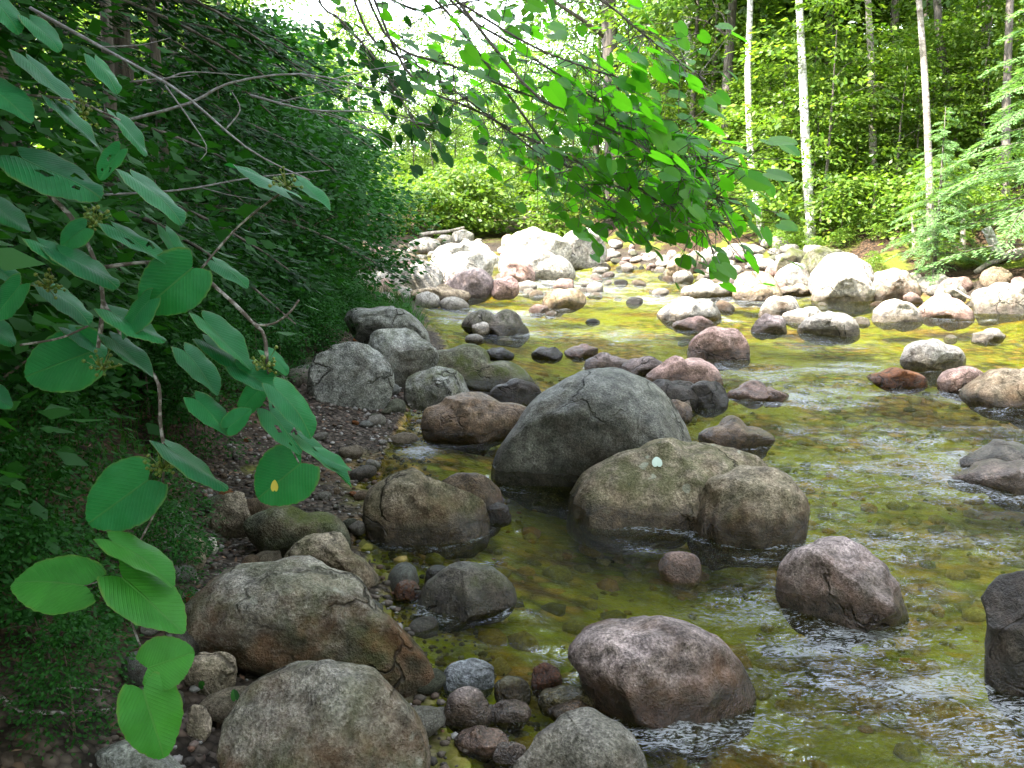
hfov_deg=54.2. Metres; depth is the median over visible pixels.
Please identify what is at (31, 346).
undergrowth bush
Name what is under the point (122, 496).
hobblebush
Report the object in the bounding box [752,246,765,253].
rock
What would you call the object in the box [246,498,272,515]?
cobble
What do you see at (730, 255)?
cobble
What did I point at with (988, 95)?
sapling
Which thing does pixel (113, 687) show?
leaf litter
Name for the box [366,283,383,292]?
cobble
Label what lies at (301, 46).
leafy bush
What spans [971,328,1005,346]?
rock
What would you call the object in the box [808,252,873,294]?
boulder
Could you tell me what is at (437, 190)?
shrub
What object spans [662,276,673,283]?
rock
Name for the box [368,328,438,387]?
boulder
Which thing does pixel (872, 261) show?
shrub
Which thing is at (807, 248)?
rock
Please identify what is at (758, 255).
rock
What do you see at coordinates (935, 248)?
conifer
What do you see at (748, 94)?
birch tree
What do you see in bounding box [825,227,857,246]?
shrub
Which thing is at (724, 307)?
rock
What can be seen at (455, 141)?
woodland tree
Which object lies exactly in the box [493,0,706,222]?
forest tree
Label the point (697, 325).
rock
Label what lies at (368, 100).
woodland tree
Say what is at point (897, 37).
sapling
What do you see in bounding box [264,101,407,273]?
leafy bush
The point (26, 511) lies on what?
undergrowth bush
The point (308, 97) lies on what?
sapling
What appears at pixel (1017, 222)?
shrub
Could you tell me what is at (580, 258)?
boulder
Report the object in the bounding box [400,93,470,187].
woodland tree
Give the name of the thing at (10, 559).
undergrowth bush
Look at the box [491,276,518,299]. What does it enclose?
rock
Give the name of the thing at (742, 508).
boulder
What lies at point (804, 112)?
birch tree
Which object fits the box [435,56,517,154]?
woodland tree
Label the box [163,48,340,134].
leafy bush
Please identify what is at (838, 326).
boulder
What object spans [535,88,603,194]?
woodland tree
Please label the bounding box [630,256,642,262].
cobble
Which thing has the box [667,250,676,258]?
cobble
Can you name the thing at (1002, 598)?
boulder
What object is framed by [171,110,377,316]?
leafy bush
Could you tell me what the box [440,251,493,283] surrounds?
boulder
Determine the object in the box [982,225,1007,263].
broken log
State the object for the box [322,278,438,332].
bank grass
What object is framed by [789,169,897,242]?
shrub
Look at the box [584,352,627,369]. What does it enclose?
rock
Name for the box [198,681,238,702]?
seedling
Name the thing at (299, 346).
undergrowth bush
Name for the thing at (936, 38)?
sapling
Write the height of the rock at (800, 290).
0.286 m
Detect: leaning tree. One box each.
[424,0,668,230]
[584,1,677,117]
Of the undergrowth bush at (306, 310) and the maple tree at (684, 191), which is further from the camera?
the undergrowth bush at (306, 310)
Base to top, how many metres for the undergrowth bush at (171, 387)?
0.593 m
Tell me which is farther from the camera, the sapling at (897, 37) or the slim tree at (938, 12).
the sapling at (897, 37)
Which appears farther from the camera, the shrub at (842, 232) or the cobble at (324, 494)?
the shrub at (842, 232)
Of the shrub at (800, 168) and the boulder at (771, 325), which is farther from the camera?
the shrub at (800, 168)
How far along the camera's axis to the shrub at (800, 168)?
23.05 m
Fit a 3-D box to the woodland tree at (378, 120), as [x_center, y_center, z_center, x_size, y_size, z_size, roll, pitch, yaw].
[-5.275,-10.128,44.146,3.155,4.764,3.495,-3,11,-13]
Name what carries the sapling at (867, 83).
on the ground at (448, 328)
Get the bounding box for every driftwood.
[420,226,464,236]
[488,209,549,231]
[974,251,1011,273]
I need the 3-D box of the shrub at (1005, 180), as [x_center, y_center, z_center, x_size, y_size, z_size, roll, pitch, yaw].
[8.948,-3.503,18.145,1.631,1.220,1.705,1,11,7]
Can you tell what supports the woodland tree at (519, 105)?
on the ground at (448, 328)
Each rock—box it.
[179,535,206,570]
[184,651,237,695]
[186,704,211,740]
[209,491,250,538]
[243,505,350,557]
[396,244,408,249]
[406,247,416,253]
[408,239,422,246]
[416,239,440,253]
[424,564,445,583]
[438,235,453,244]
[452,229,473,242]
[461,309,529,347]
[465,334,483,344]
[472,322,488,336]
[477,243,490,249]
[486,347,514,361]
[487,502,511,527]
[488,378,541,406]
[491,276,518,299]
[498,337,512,346]
[501,234,511,239]
[501,239,508,245]
[529,304,547,317]
[531,346,562,363]
[545,311,556,318]
[564,344,597,362]
[578,288,586,295]
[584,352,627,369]
[585,318,599,326]
[601,272,614,279]
[614,279,627,288]
[621,263,633,273]
[621,356,662,377]
[626,297,642,308]
[653,379,697,417]
[658,551,701,590]
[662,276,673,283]
[666,257,692,275]
[671,399,692,424]
[672,316,713,335]
[678,339,689,346]
[680,279,732,301]
[686,253,701,273]
[691,380,728,417]
[698,415,774,458]
[700,247,716,254]
[701,254,712,267]
[710,298,719,303]
[715,300,734,315]
[727,380,788,408]
[729,243,749,252]
[733,284,772,304]
[745,244,759,253]
[747,258,773,270]
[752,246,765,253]
[754,254,763,257]
[761,236,777,247]
[768,248,778,255]
[772,237,789,248]
[778,244,798,253]
[780,283,810,299]
[782,306,820,328]
[803,245,820,252]
[817,302,827,311]
[854,316,869,328]
[867,367,927,393]
[869,301,882,308]
[916,274,948,291]
[934,284,966,301]
[936,366,982,401]
[944,334,956,344]
[947,458,1023,512]
[959,439,1023,469]
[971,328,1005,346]
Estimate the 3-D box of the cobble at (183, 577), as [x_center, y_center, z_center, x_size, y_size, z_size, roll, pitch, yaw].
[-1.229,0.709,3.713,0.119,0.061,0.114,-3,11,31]
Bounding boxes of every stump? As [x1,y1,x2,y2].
[911,212,916,250]
[959,219,965,247]
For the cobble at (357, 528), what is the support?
on the ground at (448, 328)
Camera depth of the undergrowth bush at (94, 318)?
5.38 m
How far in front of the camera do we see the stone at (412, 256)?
23.75 m
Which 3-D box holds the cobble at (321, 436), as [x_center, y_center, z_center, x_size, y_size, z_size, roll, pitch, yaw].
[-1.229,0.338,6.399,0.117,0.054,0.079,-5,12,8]
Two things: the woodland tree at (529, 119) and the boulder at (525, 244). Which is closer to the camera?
the boulder at (525, 244)
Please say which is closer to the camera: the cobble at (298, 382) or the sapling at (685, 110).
the cobble at (298, 382)
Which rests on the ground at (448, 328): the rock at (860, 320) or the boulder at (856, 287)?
the boulder at (856, 287)
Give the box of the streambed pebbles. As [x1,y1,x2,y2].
[355,372,1023,767]
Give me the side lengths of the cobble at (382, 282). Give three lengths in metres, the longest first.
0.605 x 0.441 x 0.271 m
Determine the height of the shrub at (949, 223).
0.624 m
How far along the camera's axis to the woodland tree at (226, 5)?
30.38 m
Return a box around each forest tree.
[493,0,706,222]
[504,0,661,213]
[567,1,702,90]
[583,0,821,206]
[585,0,828,225]
[646,0,822,130]
[740,2,890,115]
[822,1,913,32]
[822,3,905,31]
[835,0,953,151]
[889,0,1003,159]
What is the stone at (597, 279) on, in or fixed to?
on the stream water
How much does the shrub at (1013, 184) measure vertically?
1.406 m
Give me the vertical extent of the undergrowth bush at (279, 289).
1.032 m
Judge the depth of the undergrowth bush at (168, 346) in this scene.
5.78 m
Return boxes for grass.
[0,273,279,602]
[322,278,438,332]
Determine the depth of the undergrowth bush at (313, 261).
9.63 m
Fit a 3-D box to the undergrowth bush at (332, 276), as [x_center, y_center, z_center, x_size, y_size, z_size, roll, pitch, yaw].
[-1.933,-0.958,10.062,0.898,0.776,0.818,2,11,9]
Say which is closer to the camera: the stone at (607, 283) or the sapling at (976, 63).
the stone at (607, 283)
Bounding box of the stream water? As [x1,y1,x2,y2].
[353,256,1023,767]
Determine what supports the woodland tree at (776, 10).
on the ground at (448, 328)
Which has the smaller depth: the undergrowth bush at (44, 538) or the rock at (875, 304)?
the undergrowth bush at (44, 538)
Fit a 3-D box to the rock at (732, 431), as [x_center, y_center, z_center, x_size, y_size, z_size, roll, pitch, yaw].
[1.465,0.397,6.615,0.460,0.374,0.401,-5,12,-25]
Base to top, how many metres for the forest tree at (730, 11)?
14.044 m
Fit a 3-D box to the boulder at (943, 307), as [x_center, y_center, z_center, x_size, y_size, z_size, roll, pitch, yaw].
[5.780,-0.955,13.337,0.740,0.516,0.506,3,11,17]
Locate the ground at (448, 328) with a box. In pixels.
[0,20,1023,767]
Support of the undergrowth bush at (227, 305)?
on the ground at (448, 328)
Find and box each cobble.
[121,650,145,685]
[140,626,159,635]
[169,554,180,565]
[172,631,199,655]
[174,565,196,583]
[198,494,222,511]
[199,686,246,723]
[202,517,210,527]
[206,537,217,555]
[219,490,232,494]
[221,473,227,478]
[232,451,238,457]
[241,554,260,563]
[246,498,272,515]
[256,550,281,561]
[287,368,308,383]
[290,376,301,387]
[312,432,328,440]
[317,491,331,499]
[333,487,340,494]
[333,504,339,509]
[338,445,363,458]
[343,518,356,529]
[349,465,376,480]
[349,520,365,535]
[353,490,366,499]
[360,420,372,427]
[364,272,380,282]
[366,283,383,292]
[366,459,380,469]
[368,414,385,425]
[373,599,382,610]
[376,269,400,283]
[379,439,386,444]
[381,278,390,291]
[381,407,391,413]
[385,287,400,297]
[386,399,405,412]
[388,561,419,591]
[390,432,417,446]
[392,384,400,394]
[393,278,406,288]
[394,580,420,603]
[397,286,411,292]
[401,291,410,299]
[407,616,438,638]
[413,705,445,737]
[415,291,439,308]
[417,668,445,693]
[439,296,469,313]
[443,658,493,697]
[444,686,491,732]
[454,725,509,763]
[490,699,531,729]
[492,741,526,767]
[494,676,530,704]
[531,662,562,697]
[538,685,596,716]
[547,699,592,721]
[604,255,610,261]
[608,239,622,248]
[609,251,620,258]
[610,258,620,264]
[622,257,631,261]
[630,251,637,255]
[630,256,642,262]
[642,252,657,261]
[646,263,655,270]
[654,267,664,273]
[656,259,670,267]
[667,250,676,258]
[697,273,709,278]
[714,251,732,259]
[732,265,742,274]
[733,251,746,261]
[765,261,778,277]
[768,255,775,260]
[903,292,922,305]
[910,272,921,278]
[926,284,938,295]
[937,276,972,291]
[979,266,1012,285]
[1011,277,1023,282]
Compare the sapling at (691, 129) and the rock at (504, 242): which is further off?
the rock at (504, 242)
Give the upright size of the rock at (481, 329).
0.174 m
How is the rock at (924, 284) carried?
on the ground at (448, 328)
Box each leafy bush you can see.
[0,0,313,461]
[0,30,322,558]
[0,49,169,485]
[0,174,74,478]
[0,182,208,435]
[30,138,262,372]
[41,0,386,274]
[55,77,328,341]
[135,7,418,278]
[141,1,419,270]
[143,17,379,218]
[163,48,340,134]
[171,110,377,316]
[194,103,436,319]
[260,119,445,295]
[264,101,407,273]
[266,107,424,271]
[268,124,441,309]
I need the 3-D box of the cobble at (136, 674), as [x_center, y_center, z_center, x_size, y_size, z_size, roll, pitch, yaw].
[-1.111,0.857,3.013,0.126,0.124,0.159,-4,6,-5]
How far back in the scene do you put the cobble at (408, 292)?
15.00 m
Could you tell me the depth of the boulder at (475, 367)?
8.37 m
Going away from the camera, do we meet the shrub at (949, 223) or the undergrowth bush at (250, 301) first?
the undergrowth bush at (250, 301)
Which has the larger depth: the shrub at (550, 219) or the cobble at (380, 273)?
the shrub at (550, 219)
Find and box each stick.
[0,692,114,714]
[3,687,109,705]
[227,542,251,548]
[953,287,970,299]
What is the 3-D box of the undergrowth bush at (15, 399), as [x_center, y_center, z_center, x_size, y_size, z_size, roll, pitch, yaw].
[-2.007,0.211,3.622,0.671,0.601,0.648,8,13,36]
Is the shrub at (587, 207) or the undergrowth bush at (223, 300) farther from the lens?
the shrub at (587, 207)
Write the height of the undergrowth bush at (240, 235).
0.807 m
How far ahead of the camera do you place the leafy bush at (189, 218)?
6.17 m
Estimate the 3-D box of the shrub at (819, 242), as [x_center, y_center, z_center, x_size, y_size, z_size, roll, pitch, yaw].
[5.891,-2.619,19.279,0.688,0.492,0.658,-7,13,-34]
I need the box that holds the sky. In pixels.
[241,0,1004,155]
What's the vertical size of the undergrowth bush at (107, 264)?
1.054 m
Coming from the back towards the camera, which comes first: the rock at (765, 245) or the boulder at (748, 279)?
the rock at (765, 245)
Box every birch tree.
[644,0,780,242]
[683,2,706,115]
[795,0,816,244]
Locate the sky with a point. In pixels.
(314, 10)
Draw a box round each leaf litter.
[0,328,348,767]
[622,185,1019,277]
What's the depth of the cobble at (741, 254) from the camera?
20.11 m
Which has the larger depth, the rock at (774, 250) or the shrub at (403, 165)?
the shrub at (403, 165)
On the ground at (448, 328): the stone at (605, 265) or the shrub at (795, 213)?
the shrub at (795, 213)
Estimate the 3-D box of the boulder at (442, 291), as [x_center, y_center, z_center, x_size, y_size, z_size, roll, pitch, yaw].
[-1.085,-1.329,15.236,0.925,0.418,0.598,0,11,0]
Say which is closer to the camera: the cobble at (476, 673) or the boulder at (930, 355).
the cobble at (476, 673)
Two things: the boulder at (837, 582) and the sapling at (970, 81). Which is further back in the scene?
the sapling at (970, 81)
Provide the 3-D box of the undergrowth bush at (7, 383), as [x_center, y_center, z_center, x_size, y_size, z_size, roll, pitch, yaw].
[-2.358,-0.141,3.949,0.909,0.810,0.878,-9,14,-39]
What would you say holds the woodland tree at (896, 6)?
on the ground at (448, 328)
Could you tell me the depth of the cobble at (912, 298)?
15.13 m
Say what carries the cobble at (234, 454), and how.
on the ground at (448, 328)
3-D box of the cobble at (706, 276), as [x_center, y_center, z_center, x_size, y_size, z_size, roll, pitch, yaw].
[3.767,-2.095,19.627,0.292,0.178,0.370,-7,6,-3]
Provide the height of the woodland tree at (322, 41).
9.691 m
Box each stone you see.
[405,253,419,260]
[519,280,536,292]
[523,288,533,298]
[529,290,543,300]
[553,278,574,288]
[586,281,603,294]
[590,273,601,281]
[590,292,602,299]
[592,267,608,275]
[592,277,602,282]
[600,263,610,270]
[604,280,612,285]
[632,280,645,287]
[652,288,668,297]
[672,270,693,285]
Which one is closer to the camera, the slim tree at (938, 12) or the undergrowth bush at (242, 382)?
the undergrowth bush at (242, 382)
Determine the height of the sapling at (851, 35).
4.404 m
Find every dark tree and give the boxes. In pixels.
[754,0,879,161]
[889,0,899,162]
[1001,0,1013,206]
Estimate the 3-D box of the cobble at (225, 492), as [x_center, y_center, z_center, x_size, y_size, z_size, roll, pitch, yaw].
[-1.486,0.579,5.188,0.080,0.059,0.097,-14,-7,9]
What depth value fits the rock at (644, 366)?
8.90 m
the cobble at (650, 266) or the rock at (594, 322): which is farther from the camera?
the cobble at (650, 266)
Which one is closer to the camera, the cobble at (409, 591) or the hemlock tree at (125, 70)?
the cobble at (409, 591)
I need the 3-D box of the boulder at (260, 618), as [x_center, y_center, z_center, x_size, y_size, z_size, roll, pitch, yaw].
[-0.675,0.834,3.312,0.852,0.528,0.464,0,11,0]
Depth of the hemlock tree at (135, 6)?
5.22 m
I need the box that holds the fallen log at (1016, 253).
[1006,247,1023,260]
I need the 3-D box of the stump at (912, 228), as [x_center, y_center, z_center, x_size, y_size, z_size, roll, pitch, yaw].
[7.194,-2.673,17.904,0.112,0.802,0.218,-6,12,-27]
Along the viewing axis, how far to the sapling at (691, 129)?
24.75 m
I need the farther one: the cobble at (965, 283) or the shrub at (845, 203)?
the shrub at (845, 203)
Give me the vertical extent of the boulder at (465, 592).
0.303 m
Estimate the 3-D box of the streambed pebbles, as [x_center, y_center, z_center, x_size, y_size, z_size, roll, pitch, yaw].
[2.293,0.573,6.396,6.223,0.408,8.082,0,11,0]
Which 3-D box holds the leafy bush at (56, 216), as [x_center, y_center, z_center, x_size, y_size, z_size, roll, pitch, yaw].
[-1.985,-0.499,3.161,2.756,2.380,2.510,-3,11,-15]
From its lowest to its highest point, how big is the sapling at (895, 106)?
3.634 m
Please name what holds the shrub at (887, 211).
on the ground at (448, 328)
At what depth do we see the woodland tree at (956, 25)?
26.77 m
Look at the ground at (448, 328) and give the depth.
5.28 m
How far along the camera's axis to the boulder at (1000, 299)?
13.70 m
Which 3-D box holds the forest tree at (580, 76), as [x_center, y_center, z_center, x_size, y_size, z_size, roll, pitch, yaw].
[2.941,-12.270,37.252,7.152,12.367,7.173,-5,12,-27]
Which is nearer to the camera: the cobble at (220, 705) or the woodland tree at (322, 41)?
the cobble at (220, 705)
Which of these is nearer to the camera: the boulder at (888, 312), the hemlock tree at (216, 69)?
the hemlock tree at (216, 69)
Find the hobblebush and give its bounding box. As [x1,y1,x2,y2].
[0,0,351,759]
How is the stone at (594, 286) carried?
on the stream water
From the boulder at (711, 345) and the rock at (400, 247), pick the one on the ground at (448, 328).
the rock at (400, 247)
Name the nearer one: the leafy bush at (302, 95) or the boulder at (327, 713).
the boulder at (327, 713)
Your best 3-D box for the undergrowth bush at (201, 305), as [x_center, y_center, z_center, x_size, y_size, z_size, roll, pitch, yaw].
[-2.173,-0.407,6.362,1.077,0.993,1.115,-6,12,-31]
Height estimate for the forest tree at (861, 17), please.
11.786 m
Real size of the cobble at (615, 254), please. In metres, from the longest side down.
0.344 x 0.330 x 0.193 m
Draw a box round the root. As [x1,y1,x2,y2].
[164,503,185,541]
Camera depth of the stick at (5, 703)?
2.69 m
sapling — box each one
[24,2,164,149]
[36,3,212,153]
[63,12,180,142]
[252,59,369,216]
[263,39,399,177]
[280,33,367,193]
[601,94,715,208]
[631,104,685,202]
[645,72,745,172]
[652,92,717,172]
[681,85,766,203]
[681,96,763,178]
[694,59,829,212]
[696,93,788,217]
[697,31,861,227]
[707,21,822,152]
[711,60,867,210]
[718,0,942,236]
[730,61,866,200]
[735,70,884,203]
[735,81,875,222]
[739,14,885,186]
[762,34,867,169]
[764,30,902,161]
[781,78,881,186]
[798,84,920,206]
[809,41,888,153]
[813,11,909,142]
[817,44,976,210]
[843,12,957,151]
[848,34,987,190]
[851,19,1013,164]
[852,56,996,199]
[879,0,1023,169]
[884,7,997,131]
[890,50,1011,157]
[894,4,1023,174]
[900,3,1014,127]
[910,0,1023,171]
[917,46,1023,177]
[927,0,1023,138]
[943,0,1023,149]
[965,0,1023,127]
[965,11,1023,140]
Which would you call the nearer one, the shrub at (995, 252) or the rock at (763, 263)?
the shrub at (995, 252)
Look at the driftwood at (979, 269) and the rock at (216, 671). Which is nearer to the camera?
the rock at (216, 671)
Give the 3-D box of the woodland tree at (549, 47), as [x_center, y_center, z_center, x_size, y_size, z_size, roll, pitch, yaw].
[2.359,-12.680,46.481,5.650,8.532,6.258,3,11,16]
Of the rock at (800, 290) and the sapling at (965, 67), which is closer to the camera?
the rock at (800, 290)
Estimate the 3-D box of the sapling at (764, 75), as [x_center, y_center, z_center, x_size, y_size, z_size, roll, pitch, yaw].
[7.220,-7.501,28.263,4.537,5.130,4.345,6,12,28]
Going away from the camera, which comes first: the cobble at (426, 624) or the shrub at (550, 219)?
the cobble at (426, 624)
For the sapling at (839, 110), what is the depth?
24.44 m
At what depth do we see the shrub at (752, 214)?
22.00 m
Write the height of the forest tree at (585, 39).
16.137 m
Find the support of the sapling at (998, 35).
on the ground at (448, 328)
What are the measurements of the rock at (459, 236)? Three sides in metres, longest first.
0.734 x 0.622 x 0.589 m
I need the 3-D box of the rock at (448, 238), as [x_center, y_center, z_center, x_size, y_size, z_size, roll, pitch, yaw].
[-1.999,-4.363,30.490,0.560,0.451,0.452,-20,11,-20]
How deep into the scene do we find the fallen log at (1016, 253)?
16.18 m
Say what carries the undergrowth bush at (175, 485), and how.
on the ground at (448, 328)
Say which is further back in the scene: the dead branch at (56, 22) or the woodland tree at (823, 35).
the woodland tree at (823, 35)
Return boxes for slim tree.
[865,0,879,211]
[916,0,934,256]
[933,0,961,183]
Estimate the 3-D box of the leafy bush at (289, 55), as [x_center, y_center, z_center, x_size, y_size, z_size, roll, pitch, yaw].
[-4.707,-4.092,17.303,4.844,4.339,4.675,0,11,-2]
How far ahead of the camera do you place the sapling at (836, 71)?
21.98 m
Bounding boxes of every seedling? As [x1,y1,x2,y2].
[3,607,123,654]
[60,604,137,659]
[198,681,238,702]
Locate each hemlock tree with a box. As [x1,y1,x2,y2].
[0,0,337,385]
[0,22,147,350]
[7,0,256,180]
[12,2,52,95]
[13,0,180,158]
[13,0,247,240]
[13,0,414,285]
[38,0,398,276]
[48,0,318,236]
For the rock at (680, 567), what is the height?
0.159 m
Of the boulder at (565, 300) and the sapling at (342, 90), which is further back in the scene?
the sapling at (342, 90)
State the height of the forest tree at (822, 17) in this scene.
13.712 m
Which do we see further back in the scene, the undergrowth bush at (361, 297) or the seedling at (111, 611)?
the undergrowth bush at (361, 297)
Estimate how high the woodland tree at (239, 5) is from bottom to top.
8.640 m
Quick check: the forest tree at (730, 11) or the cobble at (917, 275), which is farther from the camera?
the forest tree at (730, 11)
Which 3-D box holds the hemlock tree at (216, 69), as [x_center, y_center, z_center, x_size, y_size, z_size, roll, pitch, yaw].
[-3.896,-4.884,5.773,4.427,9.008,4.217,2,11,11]
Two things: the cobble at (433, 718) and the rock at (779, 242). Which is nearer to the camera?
the cobble at (433, 718)
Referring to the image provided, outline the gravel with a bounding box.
[89,333,539,767]
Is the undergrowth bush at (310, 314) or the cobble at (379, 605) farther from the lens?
the undergrowth bush at (310, 314)
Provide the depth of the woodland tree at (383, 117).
42.29 m
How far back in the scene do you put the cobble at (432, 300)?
14.33 m
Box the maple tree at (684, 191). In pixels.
[302,0,811,292]
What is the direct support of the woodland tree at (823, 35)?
on the ground at (448, 328)
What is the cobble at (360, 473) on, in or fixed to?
on the ground at (448, 328)
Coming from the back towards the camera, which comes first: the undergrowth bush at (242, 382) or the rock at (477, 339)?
the rock at (477, 339)
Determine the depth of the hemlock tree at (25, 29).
3.96 m
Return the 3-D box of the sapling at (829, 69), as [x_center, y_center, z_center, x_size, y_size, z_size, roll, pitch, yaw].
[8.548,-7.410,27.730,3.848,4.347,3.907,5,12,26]
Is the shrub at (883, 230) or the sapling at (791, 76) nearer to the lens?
the shrub at (883, 230)
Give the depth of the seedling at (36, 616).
2.84 m
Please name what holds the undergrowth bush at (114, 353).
on the ground at (448, 328)
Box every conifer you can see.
[879,107,990,285]
[912,0,1023,276]
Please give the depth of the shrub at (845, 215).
20.24 m
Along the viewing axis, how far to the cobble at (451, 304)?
14.31 m
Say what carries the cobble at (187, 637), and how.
on the ground at (448, 328)
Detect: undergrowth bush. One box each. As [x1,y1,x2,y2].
[0,311,43,413]
[0,315,25,396]
[0,383,60,490]
[0,389,169,556]
[0,427,130,623]
[0,447,64,622]
[0,510,154,669]
[0,608,143,766]
[3,302,47,394]
[5,266,158,406]
[12,239,171,420]
[45,217,170,340]
[68,262,193,397]
[89,286,205,423]
[92,244,255,382]
[92,499,225,608]
[95,453,228,567]
[127,345,269,471]
[133,332,229,418]
[138,327,218,402]
[156,261,256,344]
[161,257,274,335]
[174,193,209,257]
[178,306,264,397]
[179,255,267,359]
[187,212,280,303]
[192,234,305,346]
[195,214,270,283]
[219,340,286,402]
[220,288,310,386]
[229,235,327,333]
[236,286,316,375]
[250,313,320,377]
[251,238,312,319]
[262,288,344,364]
[264,244,332,296]
[269,275,345,352]
[269,275,357,365]
[286,223,363,297]
[288,282,348,346]
[298,262,373,341]
[306,252,357,315]
[333,277,377,330]
[335,268,378,315]
[341,278,373,312]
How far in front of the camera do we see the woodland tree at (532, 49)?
64.89 m
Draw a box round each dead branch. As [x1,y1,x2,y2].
[29,6,309,179]
[103,170,328,199]
[130,62,419,120]
[250,80,429,159]
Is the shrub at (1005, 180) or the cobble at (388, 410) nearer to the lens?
the cobble at (388, 410)
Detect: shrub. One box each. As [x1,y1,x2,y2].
[366,157,436,207]
[380,171,455,231]
[382,183,455,235]
[385,177,487,238]
[395,190,444,230]
[405,160,521,228]
[407,162,528,235]
[408,150,540,229]
[413,171,518,232]
[427,144,492,192]
[432,185,514,234]
[453,178,531,223]
[463,156,542,216]
[484,150,543,208]
[502,159,601,228]
[509,164,560,209]
[512,184,592,237]
[517,184,600,236]
[564,147,628,198]
[576,173,634,213]
[706,188,754,227]
[721,180,804,232]
[730,169,803,219]
[746,212,780,239]
[758,222,791,242]
[762,229,811,249]
[774,212,826,242]
[776,157,840,204]
[787,223,822,247]
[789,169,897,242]
[790,235,811,246]
[798,220,828,236]
[799,236,833,248]
[816,145,902,189]
[819,169,924,235]
[820,208,858,230]
[824,202,855,228]
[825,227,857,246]
[825,227,865,248]
[828,153,906,212]
[852,206,901,235]
[861,223,890,239]
[862,250,882,263]
[866,140,919,167]
[866,256,889,270]
[867,158,1001,233]
[877,179,986,250]
[879,180,942,218]
[881,130,936,169]
[883,151,1000,213]
[908,239,942,258]
[921,174,1021,237]
[925,213,959,237]
[931,238,969,260]
[954,243,994,266]
[959,112,1023,160]
[974,156,1023,210]
[975,251,1004,268]
[988,145,1023,195]
[1005,217,1023,231]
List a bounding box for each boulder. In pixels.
[95,739,183,767]
[185,555,434,697]
[217,659,430,767]
[284,531,379,587]
[307,342,394,409]
[344,306,429,343]
[362,467,489,559]
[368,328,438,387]
[404,260,442,289]
[404,366,469,410]
[410,284,470,301]
[416,561,516,633]
[421,391,525,455]
[430,241,497,267]
[436,343,534,394]
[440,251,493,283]
[442,472,504,536]
[443,268,493,305]
[491,367,691,519]
[498,227,571,272]
[500,260,534,281]
[513,707,647,767]
[525,251,575,288]
[542,288,585,316]
[563,227,607,269]
[566,437,767,554]
[568,615,756,763]
[645,355,723,385]
[656,296,721,333]
[687,326,749,370]
[687,465,809,570]
[732,271,782,307]
[751,313,786,339]
[758,295,799,318]
[774,262,809,285]
[775,536,909,653]
[777,247,805,271]
[797,311,859,345]
[800,246,843,275]
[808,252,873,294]
[810,269,875,313]
[871,299,922,331]
[872,270,921,301]
[900,338,965,386]
[918,293,974,330]
[959,368,1023,429]
[970,282,1023,325]
[981,570,1023,721]
[1009,283,1023,294]
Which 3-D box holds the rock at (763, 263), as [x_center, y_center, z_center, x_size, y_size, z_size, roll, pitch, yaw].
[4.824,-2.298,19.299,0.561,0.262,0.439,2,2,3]
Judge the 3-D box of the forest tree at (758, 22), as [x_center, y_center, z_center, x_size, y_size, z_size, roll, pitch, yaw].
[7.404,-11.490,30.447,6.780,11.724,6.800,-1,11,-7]
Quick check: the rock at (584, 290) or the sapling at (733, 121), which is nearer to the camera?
the rock at (584, 290)
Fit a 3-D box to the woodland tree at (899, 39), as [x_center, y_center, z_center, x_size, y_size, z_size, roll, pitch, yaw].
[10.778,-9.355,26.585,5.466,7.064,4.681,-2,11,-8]
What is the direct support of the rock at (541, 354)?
on the stream water
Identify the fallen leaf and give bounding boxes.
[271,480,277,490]
[652,457,661,466]
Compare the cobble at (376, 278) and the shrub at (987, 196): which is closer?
the cobble at (376, 278)
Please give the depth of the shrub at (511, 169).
41.41 m
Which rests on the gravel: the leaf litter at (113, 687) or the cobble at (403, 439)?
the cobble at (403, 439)
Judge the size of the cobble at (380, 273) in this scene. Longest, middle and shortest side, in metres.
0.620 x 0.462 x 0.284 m
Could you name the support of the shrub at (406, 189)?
on the ground at (448, 328)
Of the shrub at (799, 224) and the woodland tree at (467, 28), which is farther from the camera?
the woodland tree at (467, 28)
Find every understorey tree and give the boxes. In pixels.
[99,0,122,270]
[146,0,170,242]
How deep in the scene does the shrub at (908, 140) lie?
24.63 m
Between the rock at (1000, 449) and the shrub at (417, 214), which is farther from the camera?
the shrub at (417, 214)
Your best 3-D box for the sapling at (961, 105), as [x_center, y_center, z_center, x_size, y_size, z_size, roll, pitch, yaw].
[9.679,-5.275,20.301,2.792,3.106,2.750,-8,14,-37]
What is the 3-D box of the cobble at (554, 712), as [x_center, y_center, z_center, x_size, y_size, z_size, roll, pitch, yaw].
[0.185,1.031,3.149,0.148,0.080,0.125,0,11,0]
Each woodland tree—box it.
[21,8,159,148]
[99,0,263,104]
[132,0,341,136]
[176,0,277,34]
[286,21,362,113]
[293,31,365,120]
[300,0,419,179]
[308,34,384,138]
[316,12,404,174]
[338,67,384,132]
[341,9,462,186]
[363,102,421,187]
[365,99,428,194]
[377,83,454,183]
[396,103,449,164]
[400,32,486,162]
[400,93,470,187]
[407,88,468,175]
[410,15,507,156]
[417,104,474,174]
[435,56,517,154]
[441,108,495,155]
[444,80,526,199]
[453,109,503,162]
[462,35,546,153]
[465,81,538,193]
[469,33,546,134]
[486,93,547,201]
[491,44,561,153]
[501,97,577,210]
[506,16,604,162]
[512,93,581,193]
[519,2,631,187]
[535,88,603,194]
[567,38,628,149]
[570,0,696,195]
[571,0,813,229]
[587,0,830,186]
[620,10,724,197]
[640,0,772,186]
[652,0,853,140]
[655,0,852,150]
[685,0,881,139]
[741,3,889,132]
[758,0,879,144]
[785,0,950,151]
[833,0,1015,150]
[850,0,968,134]
[872,0,1023,142]
[878,1,992,101]
[912,0,1015,111]

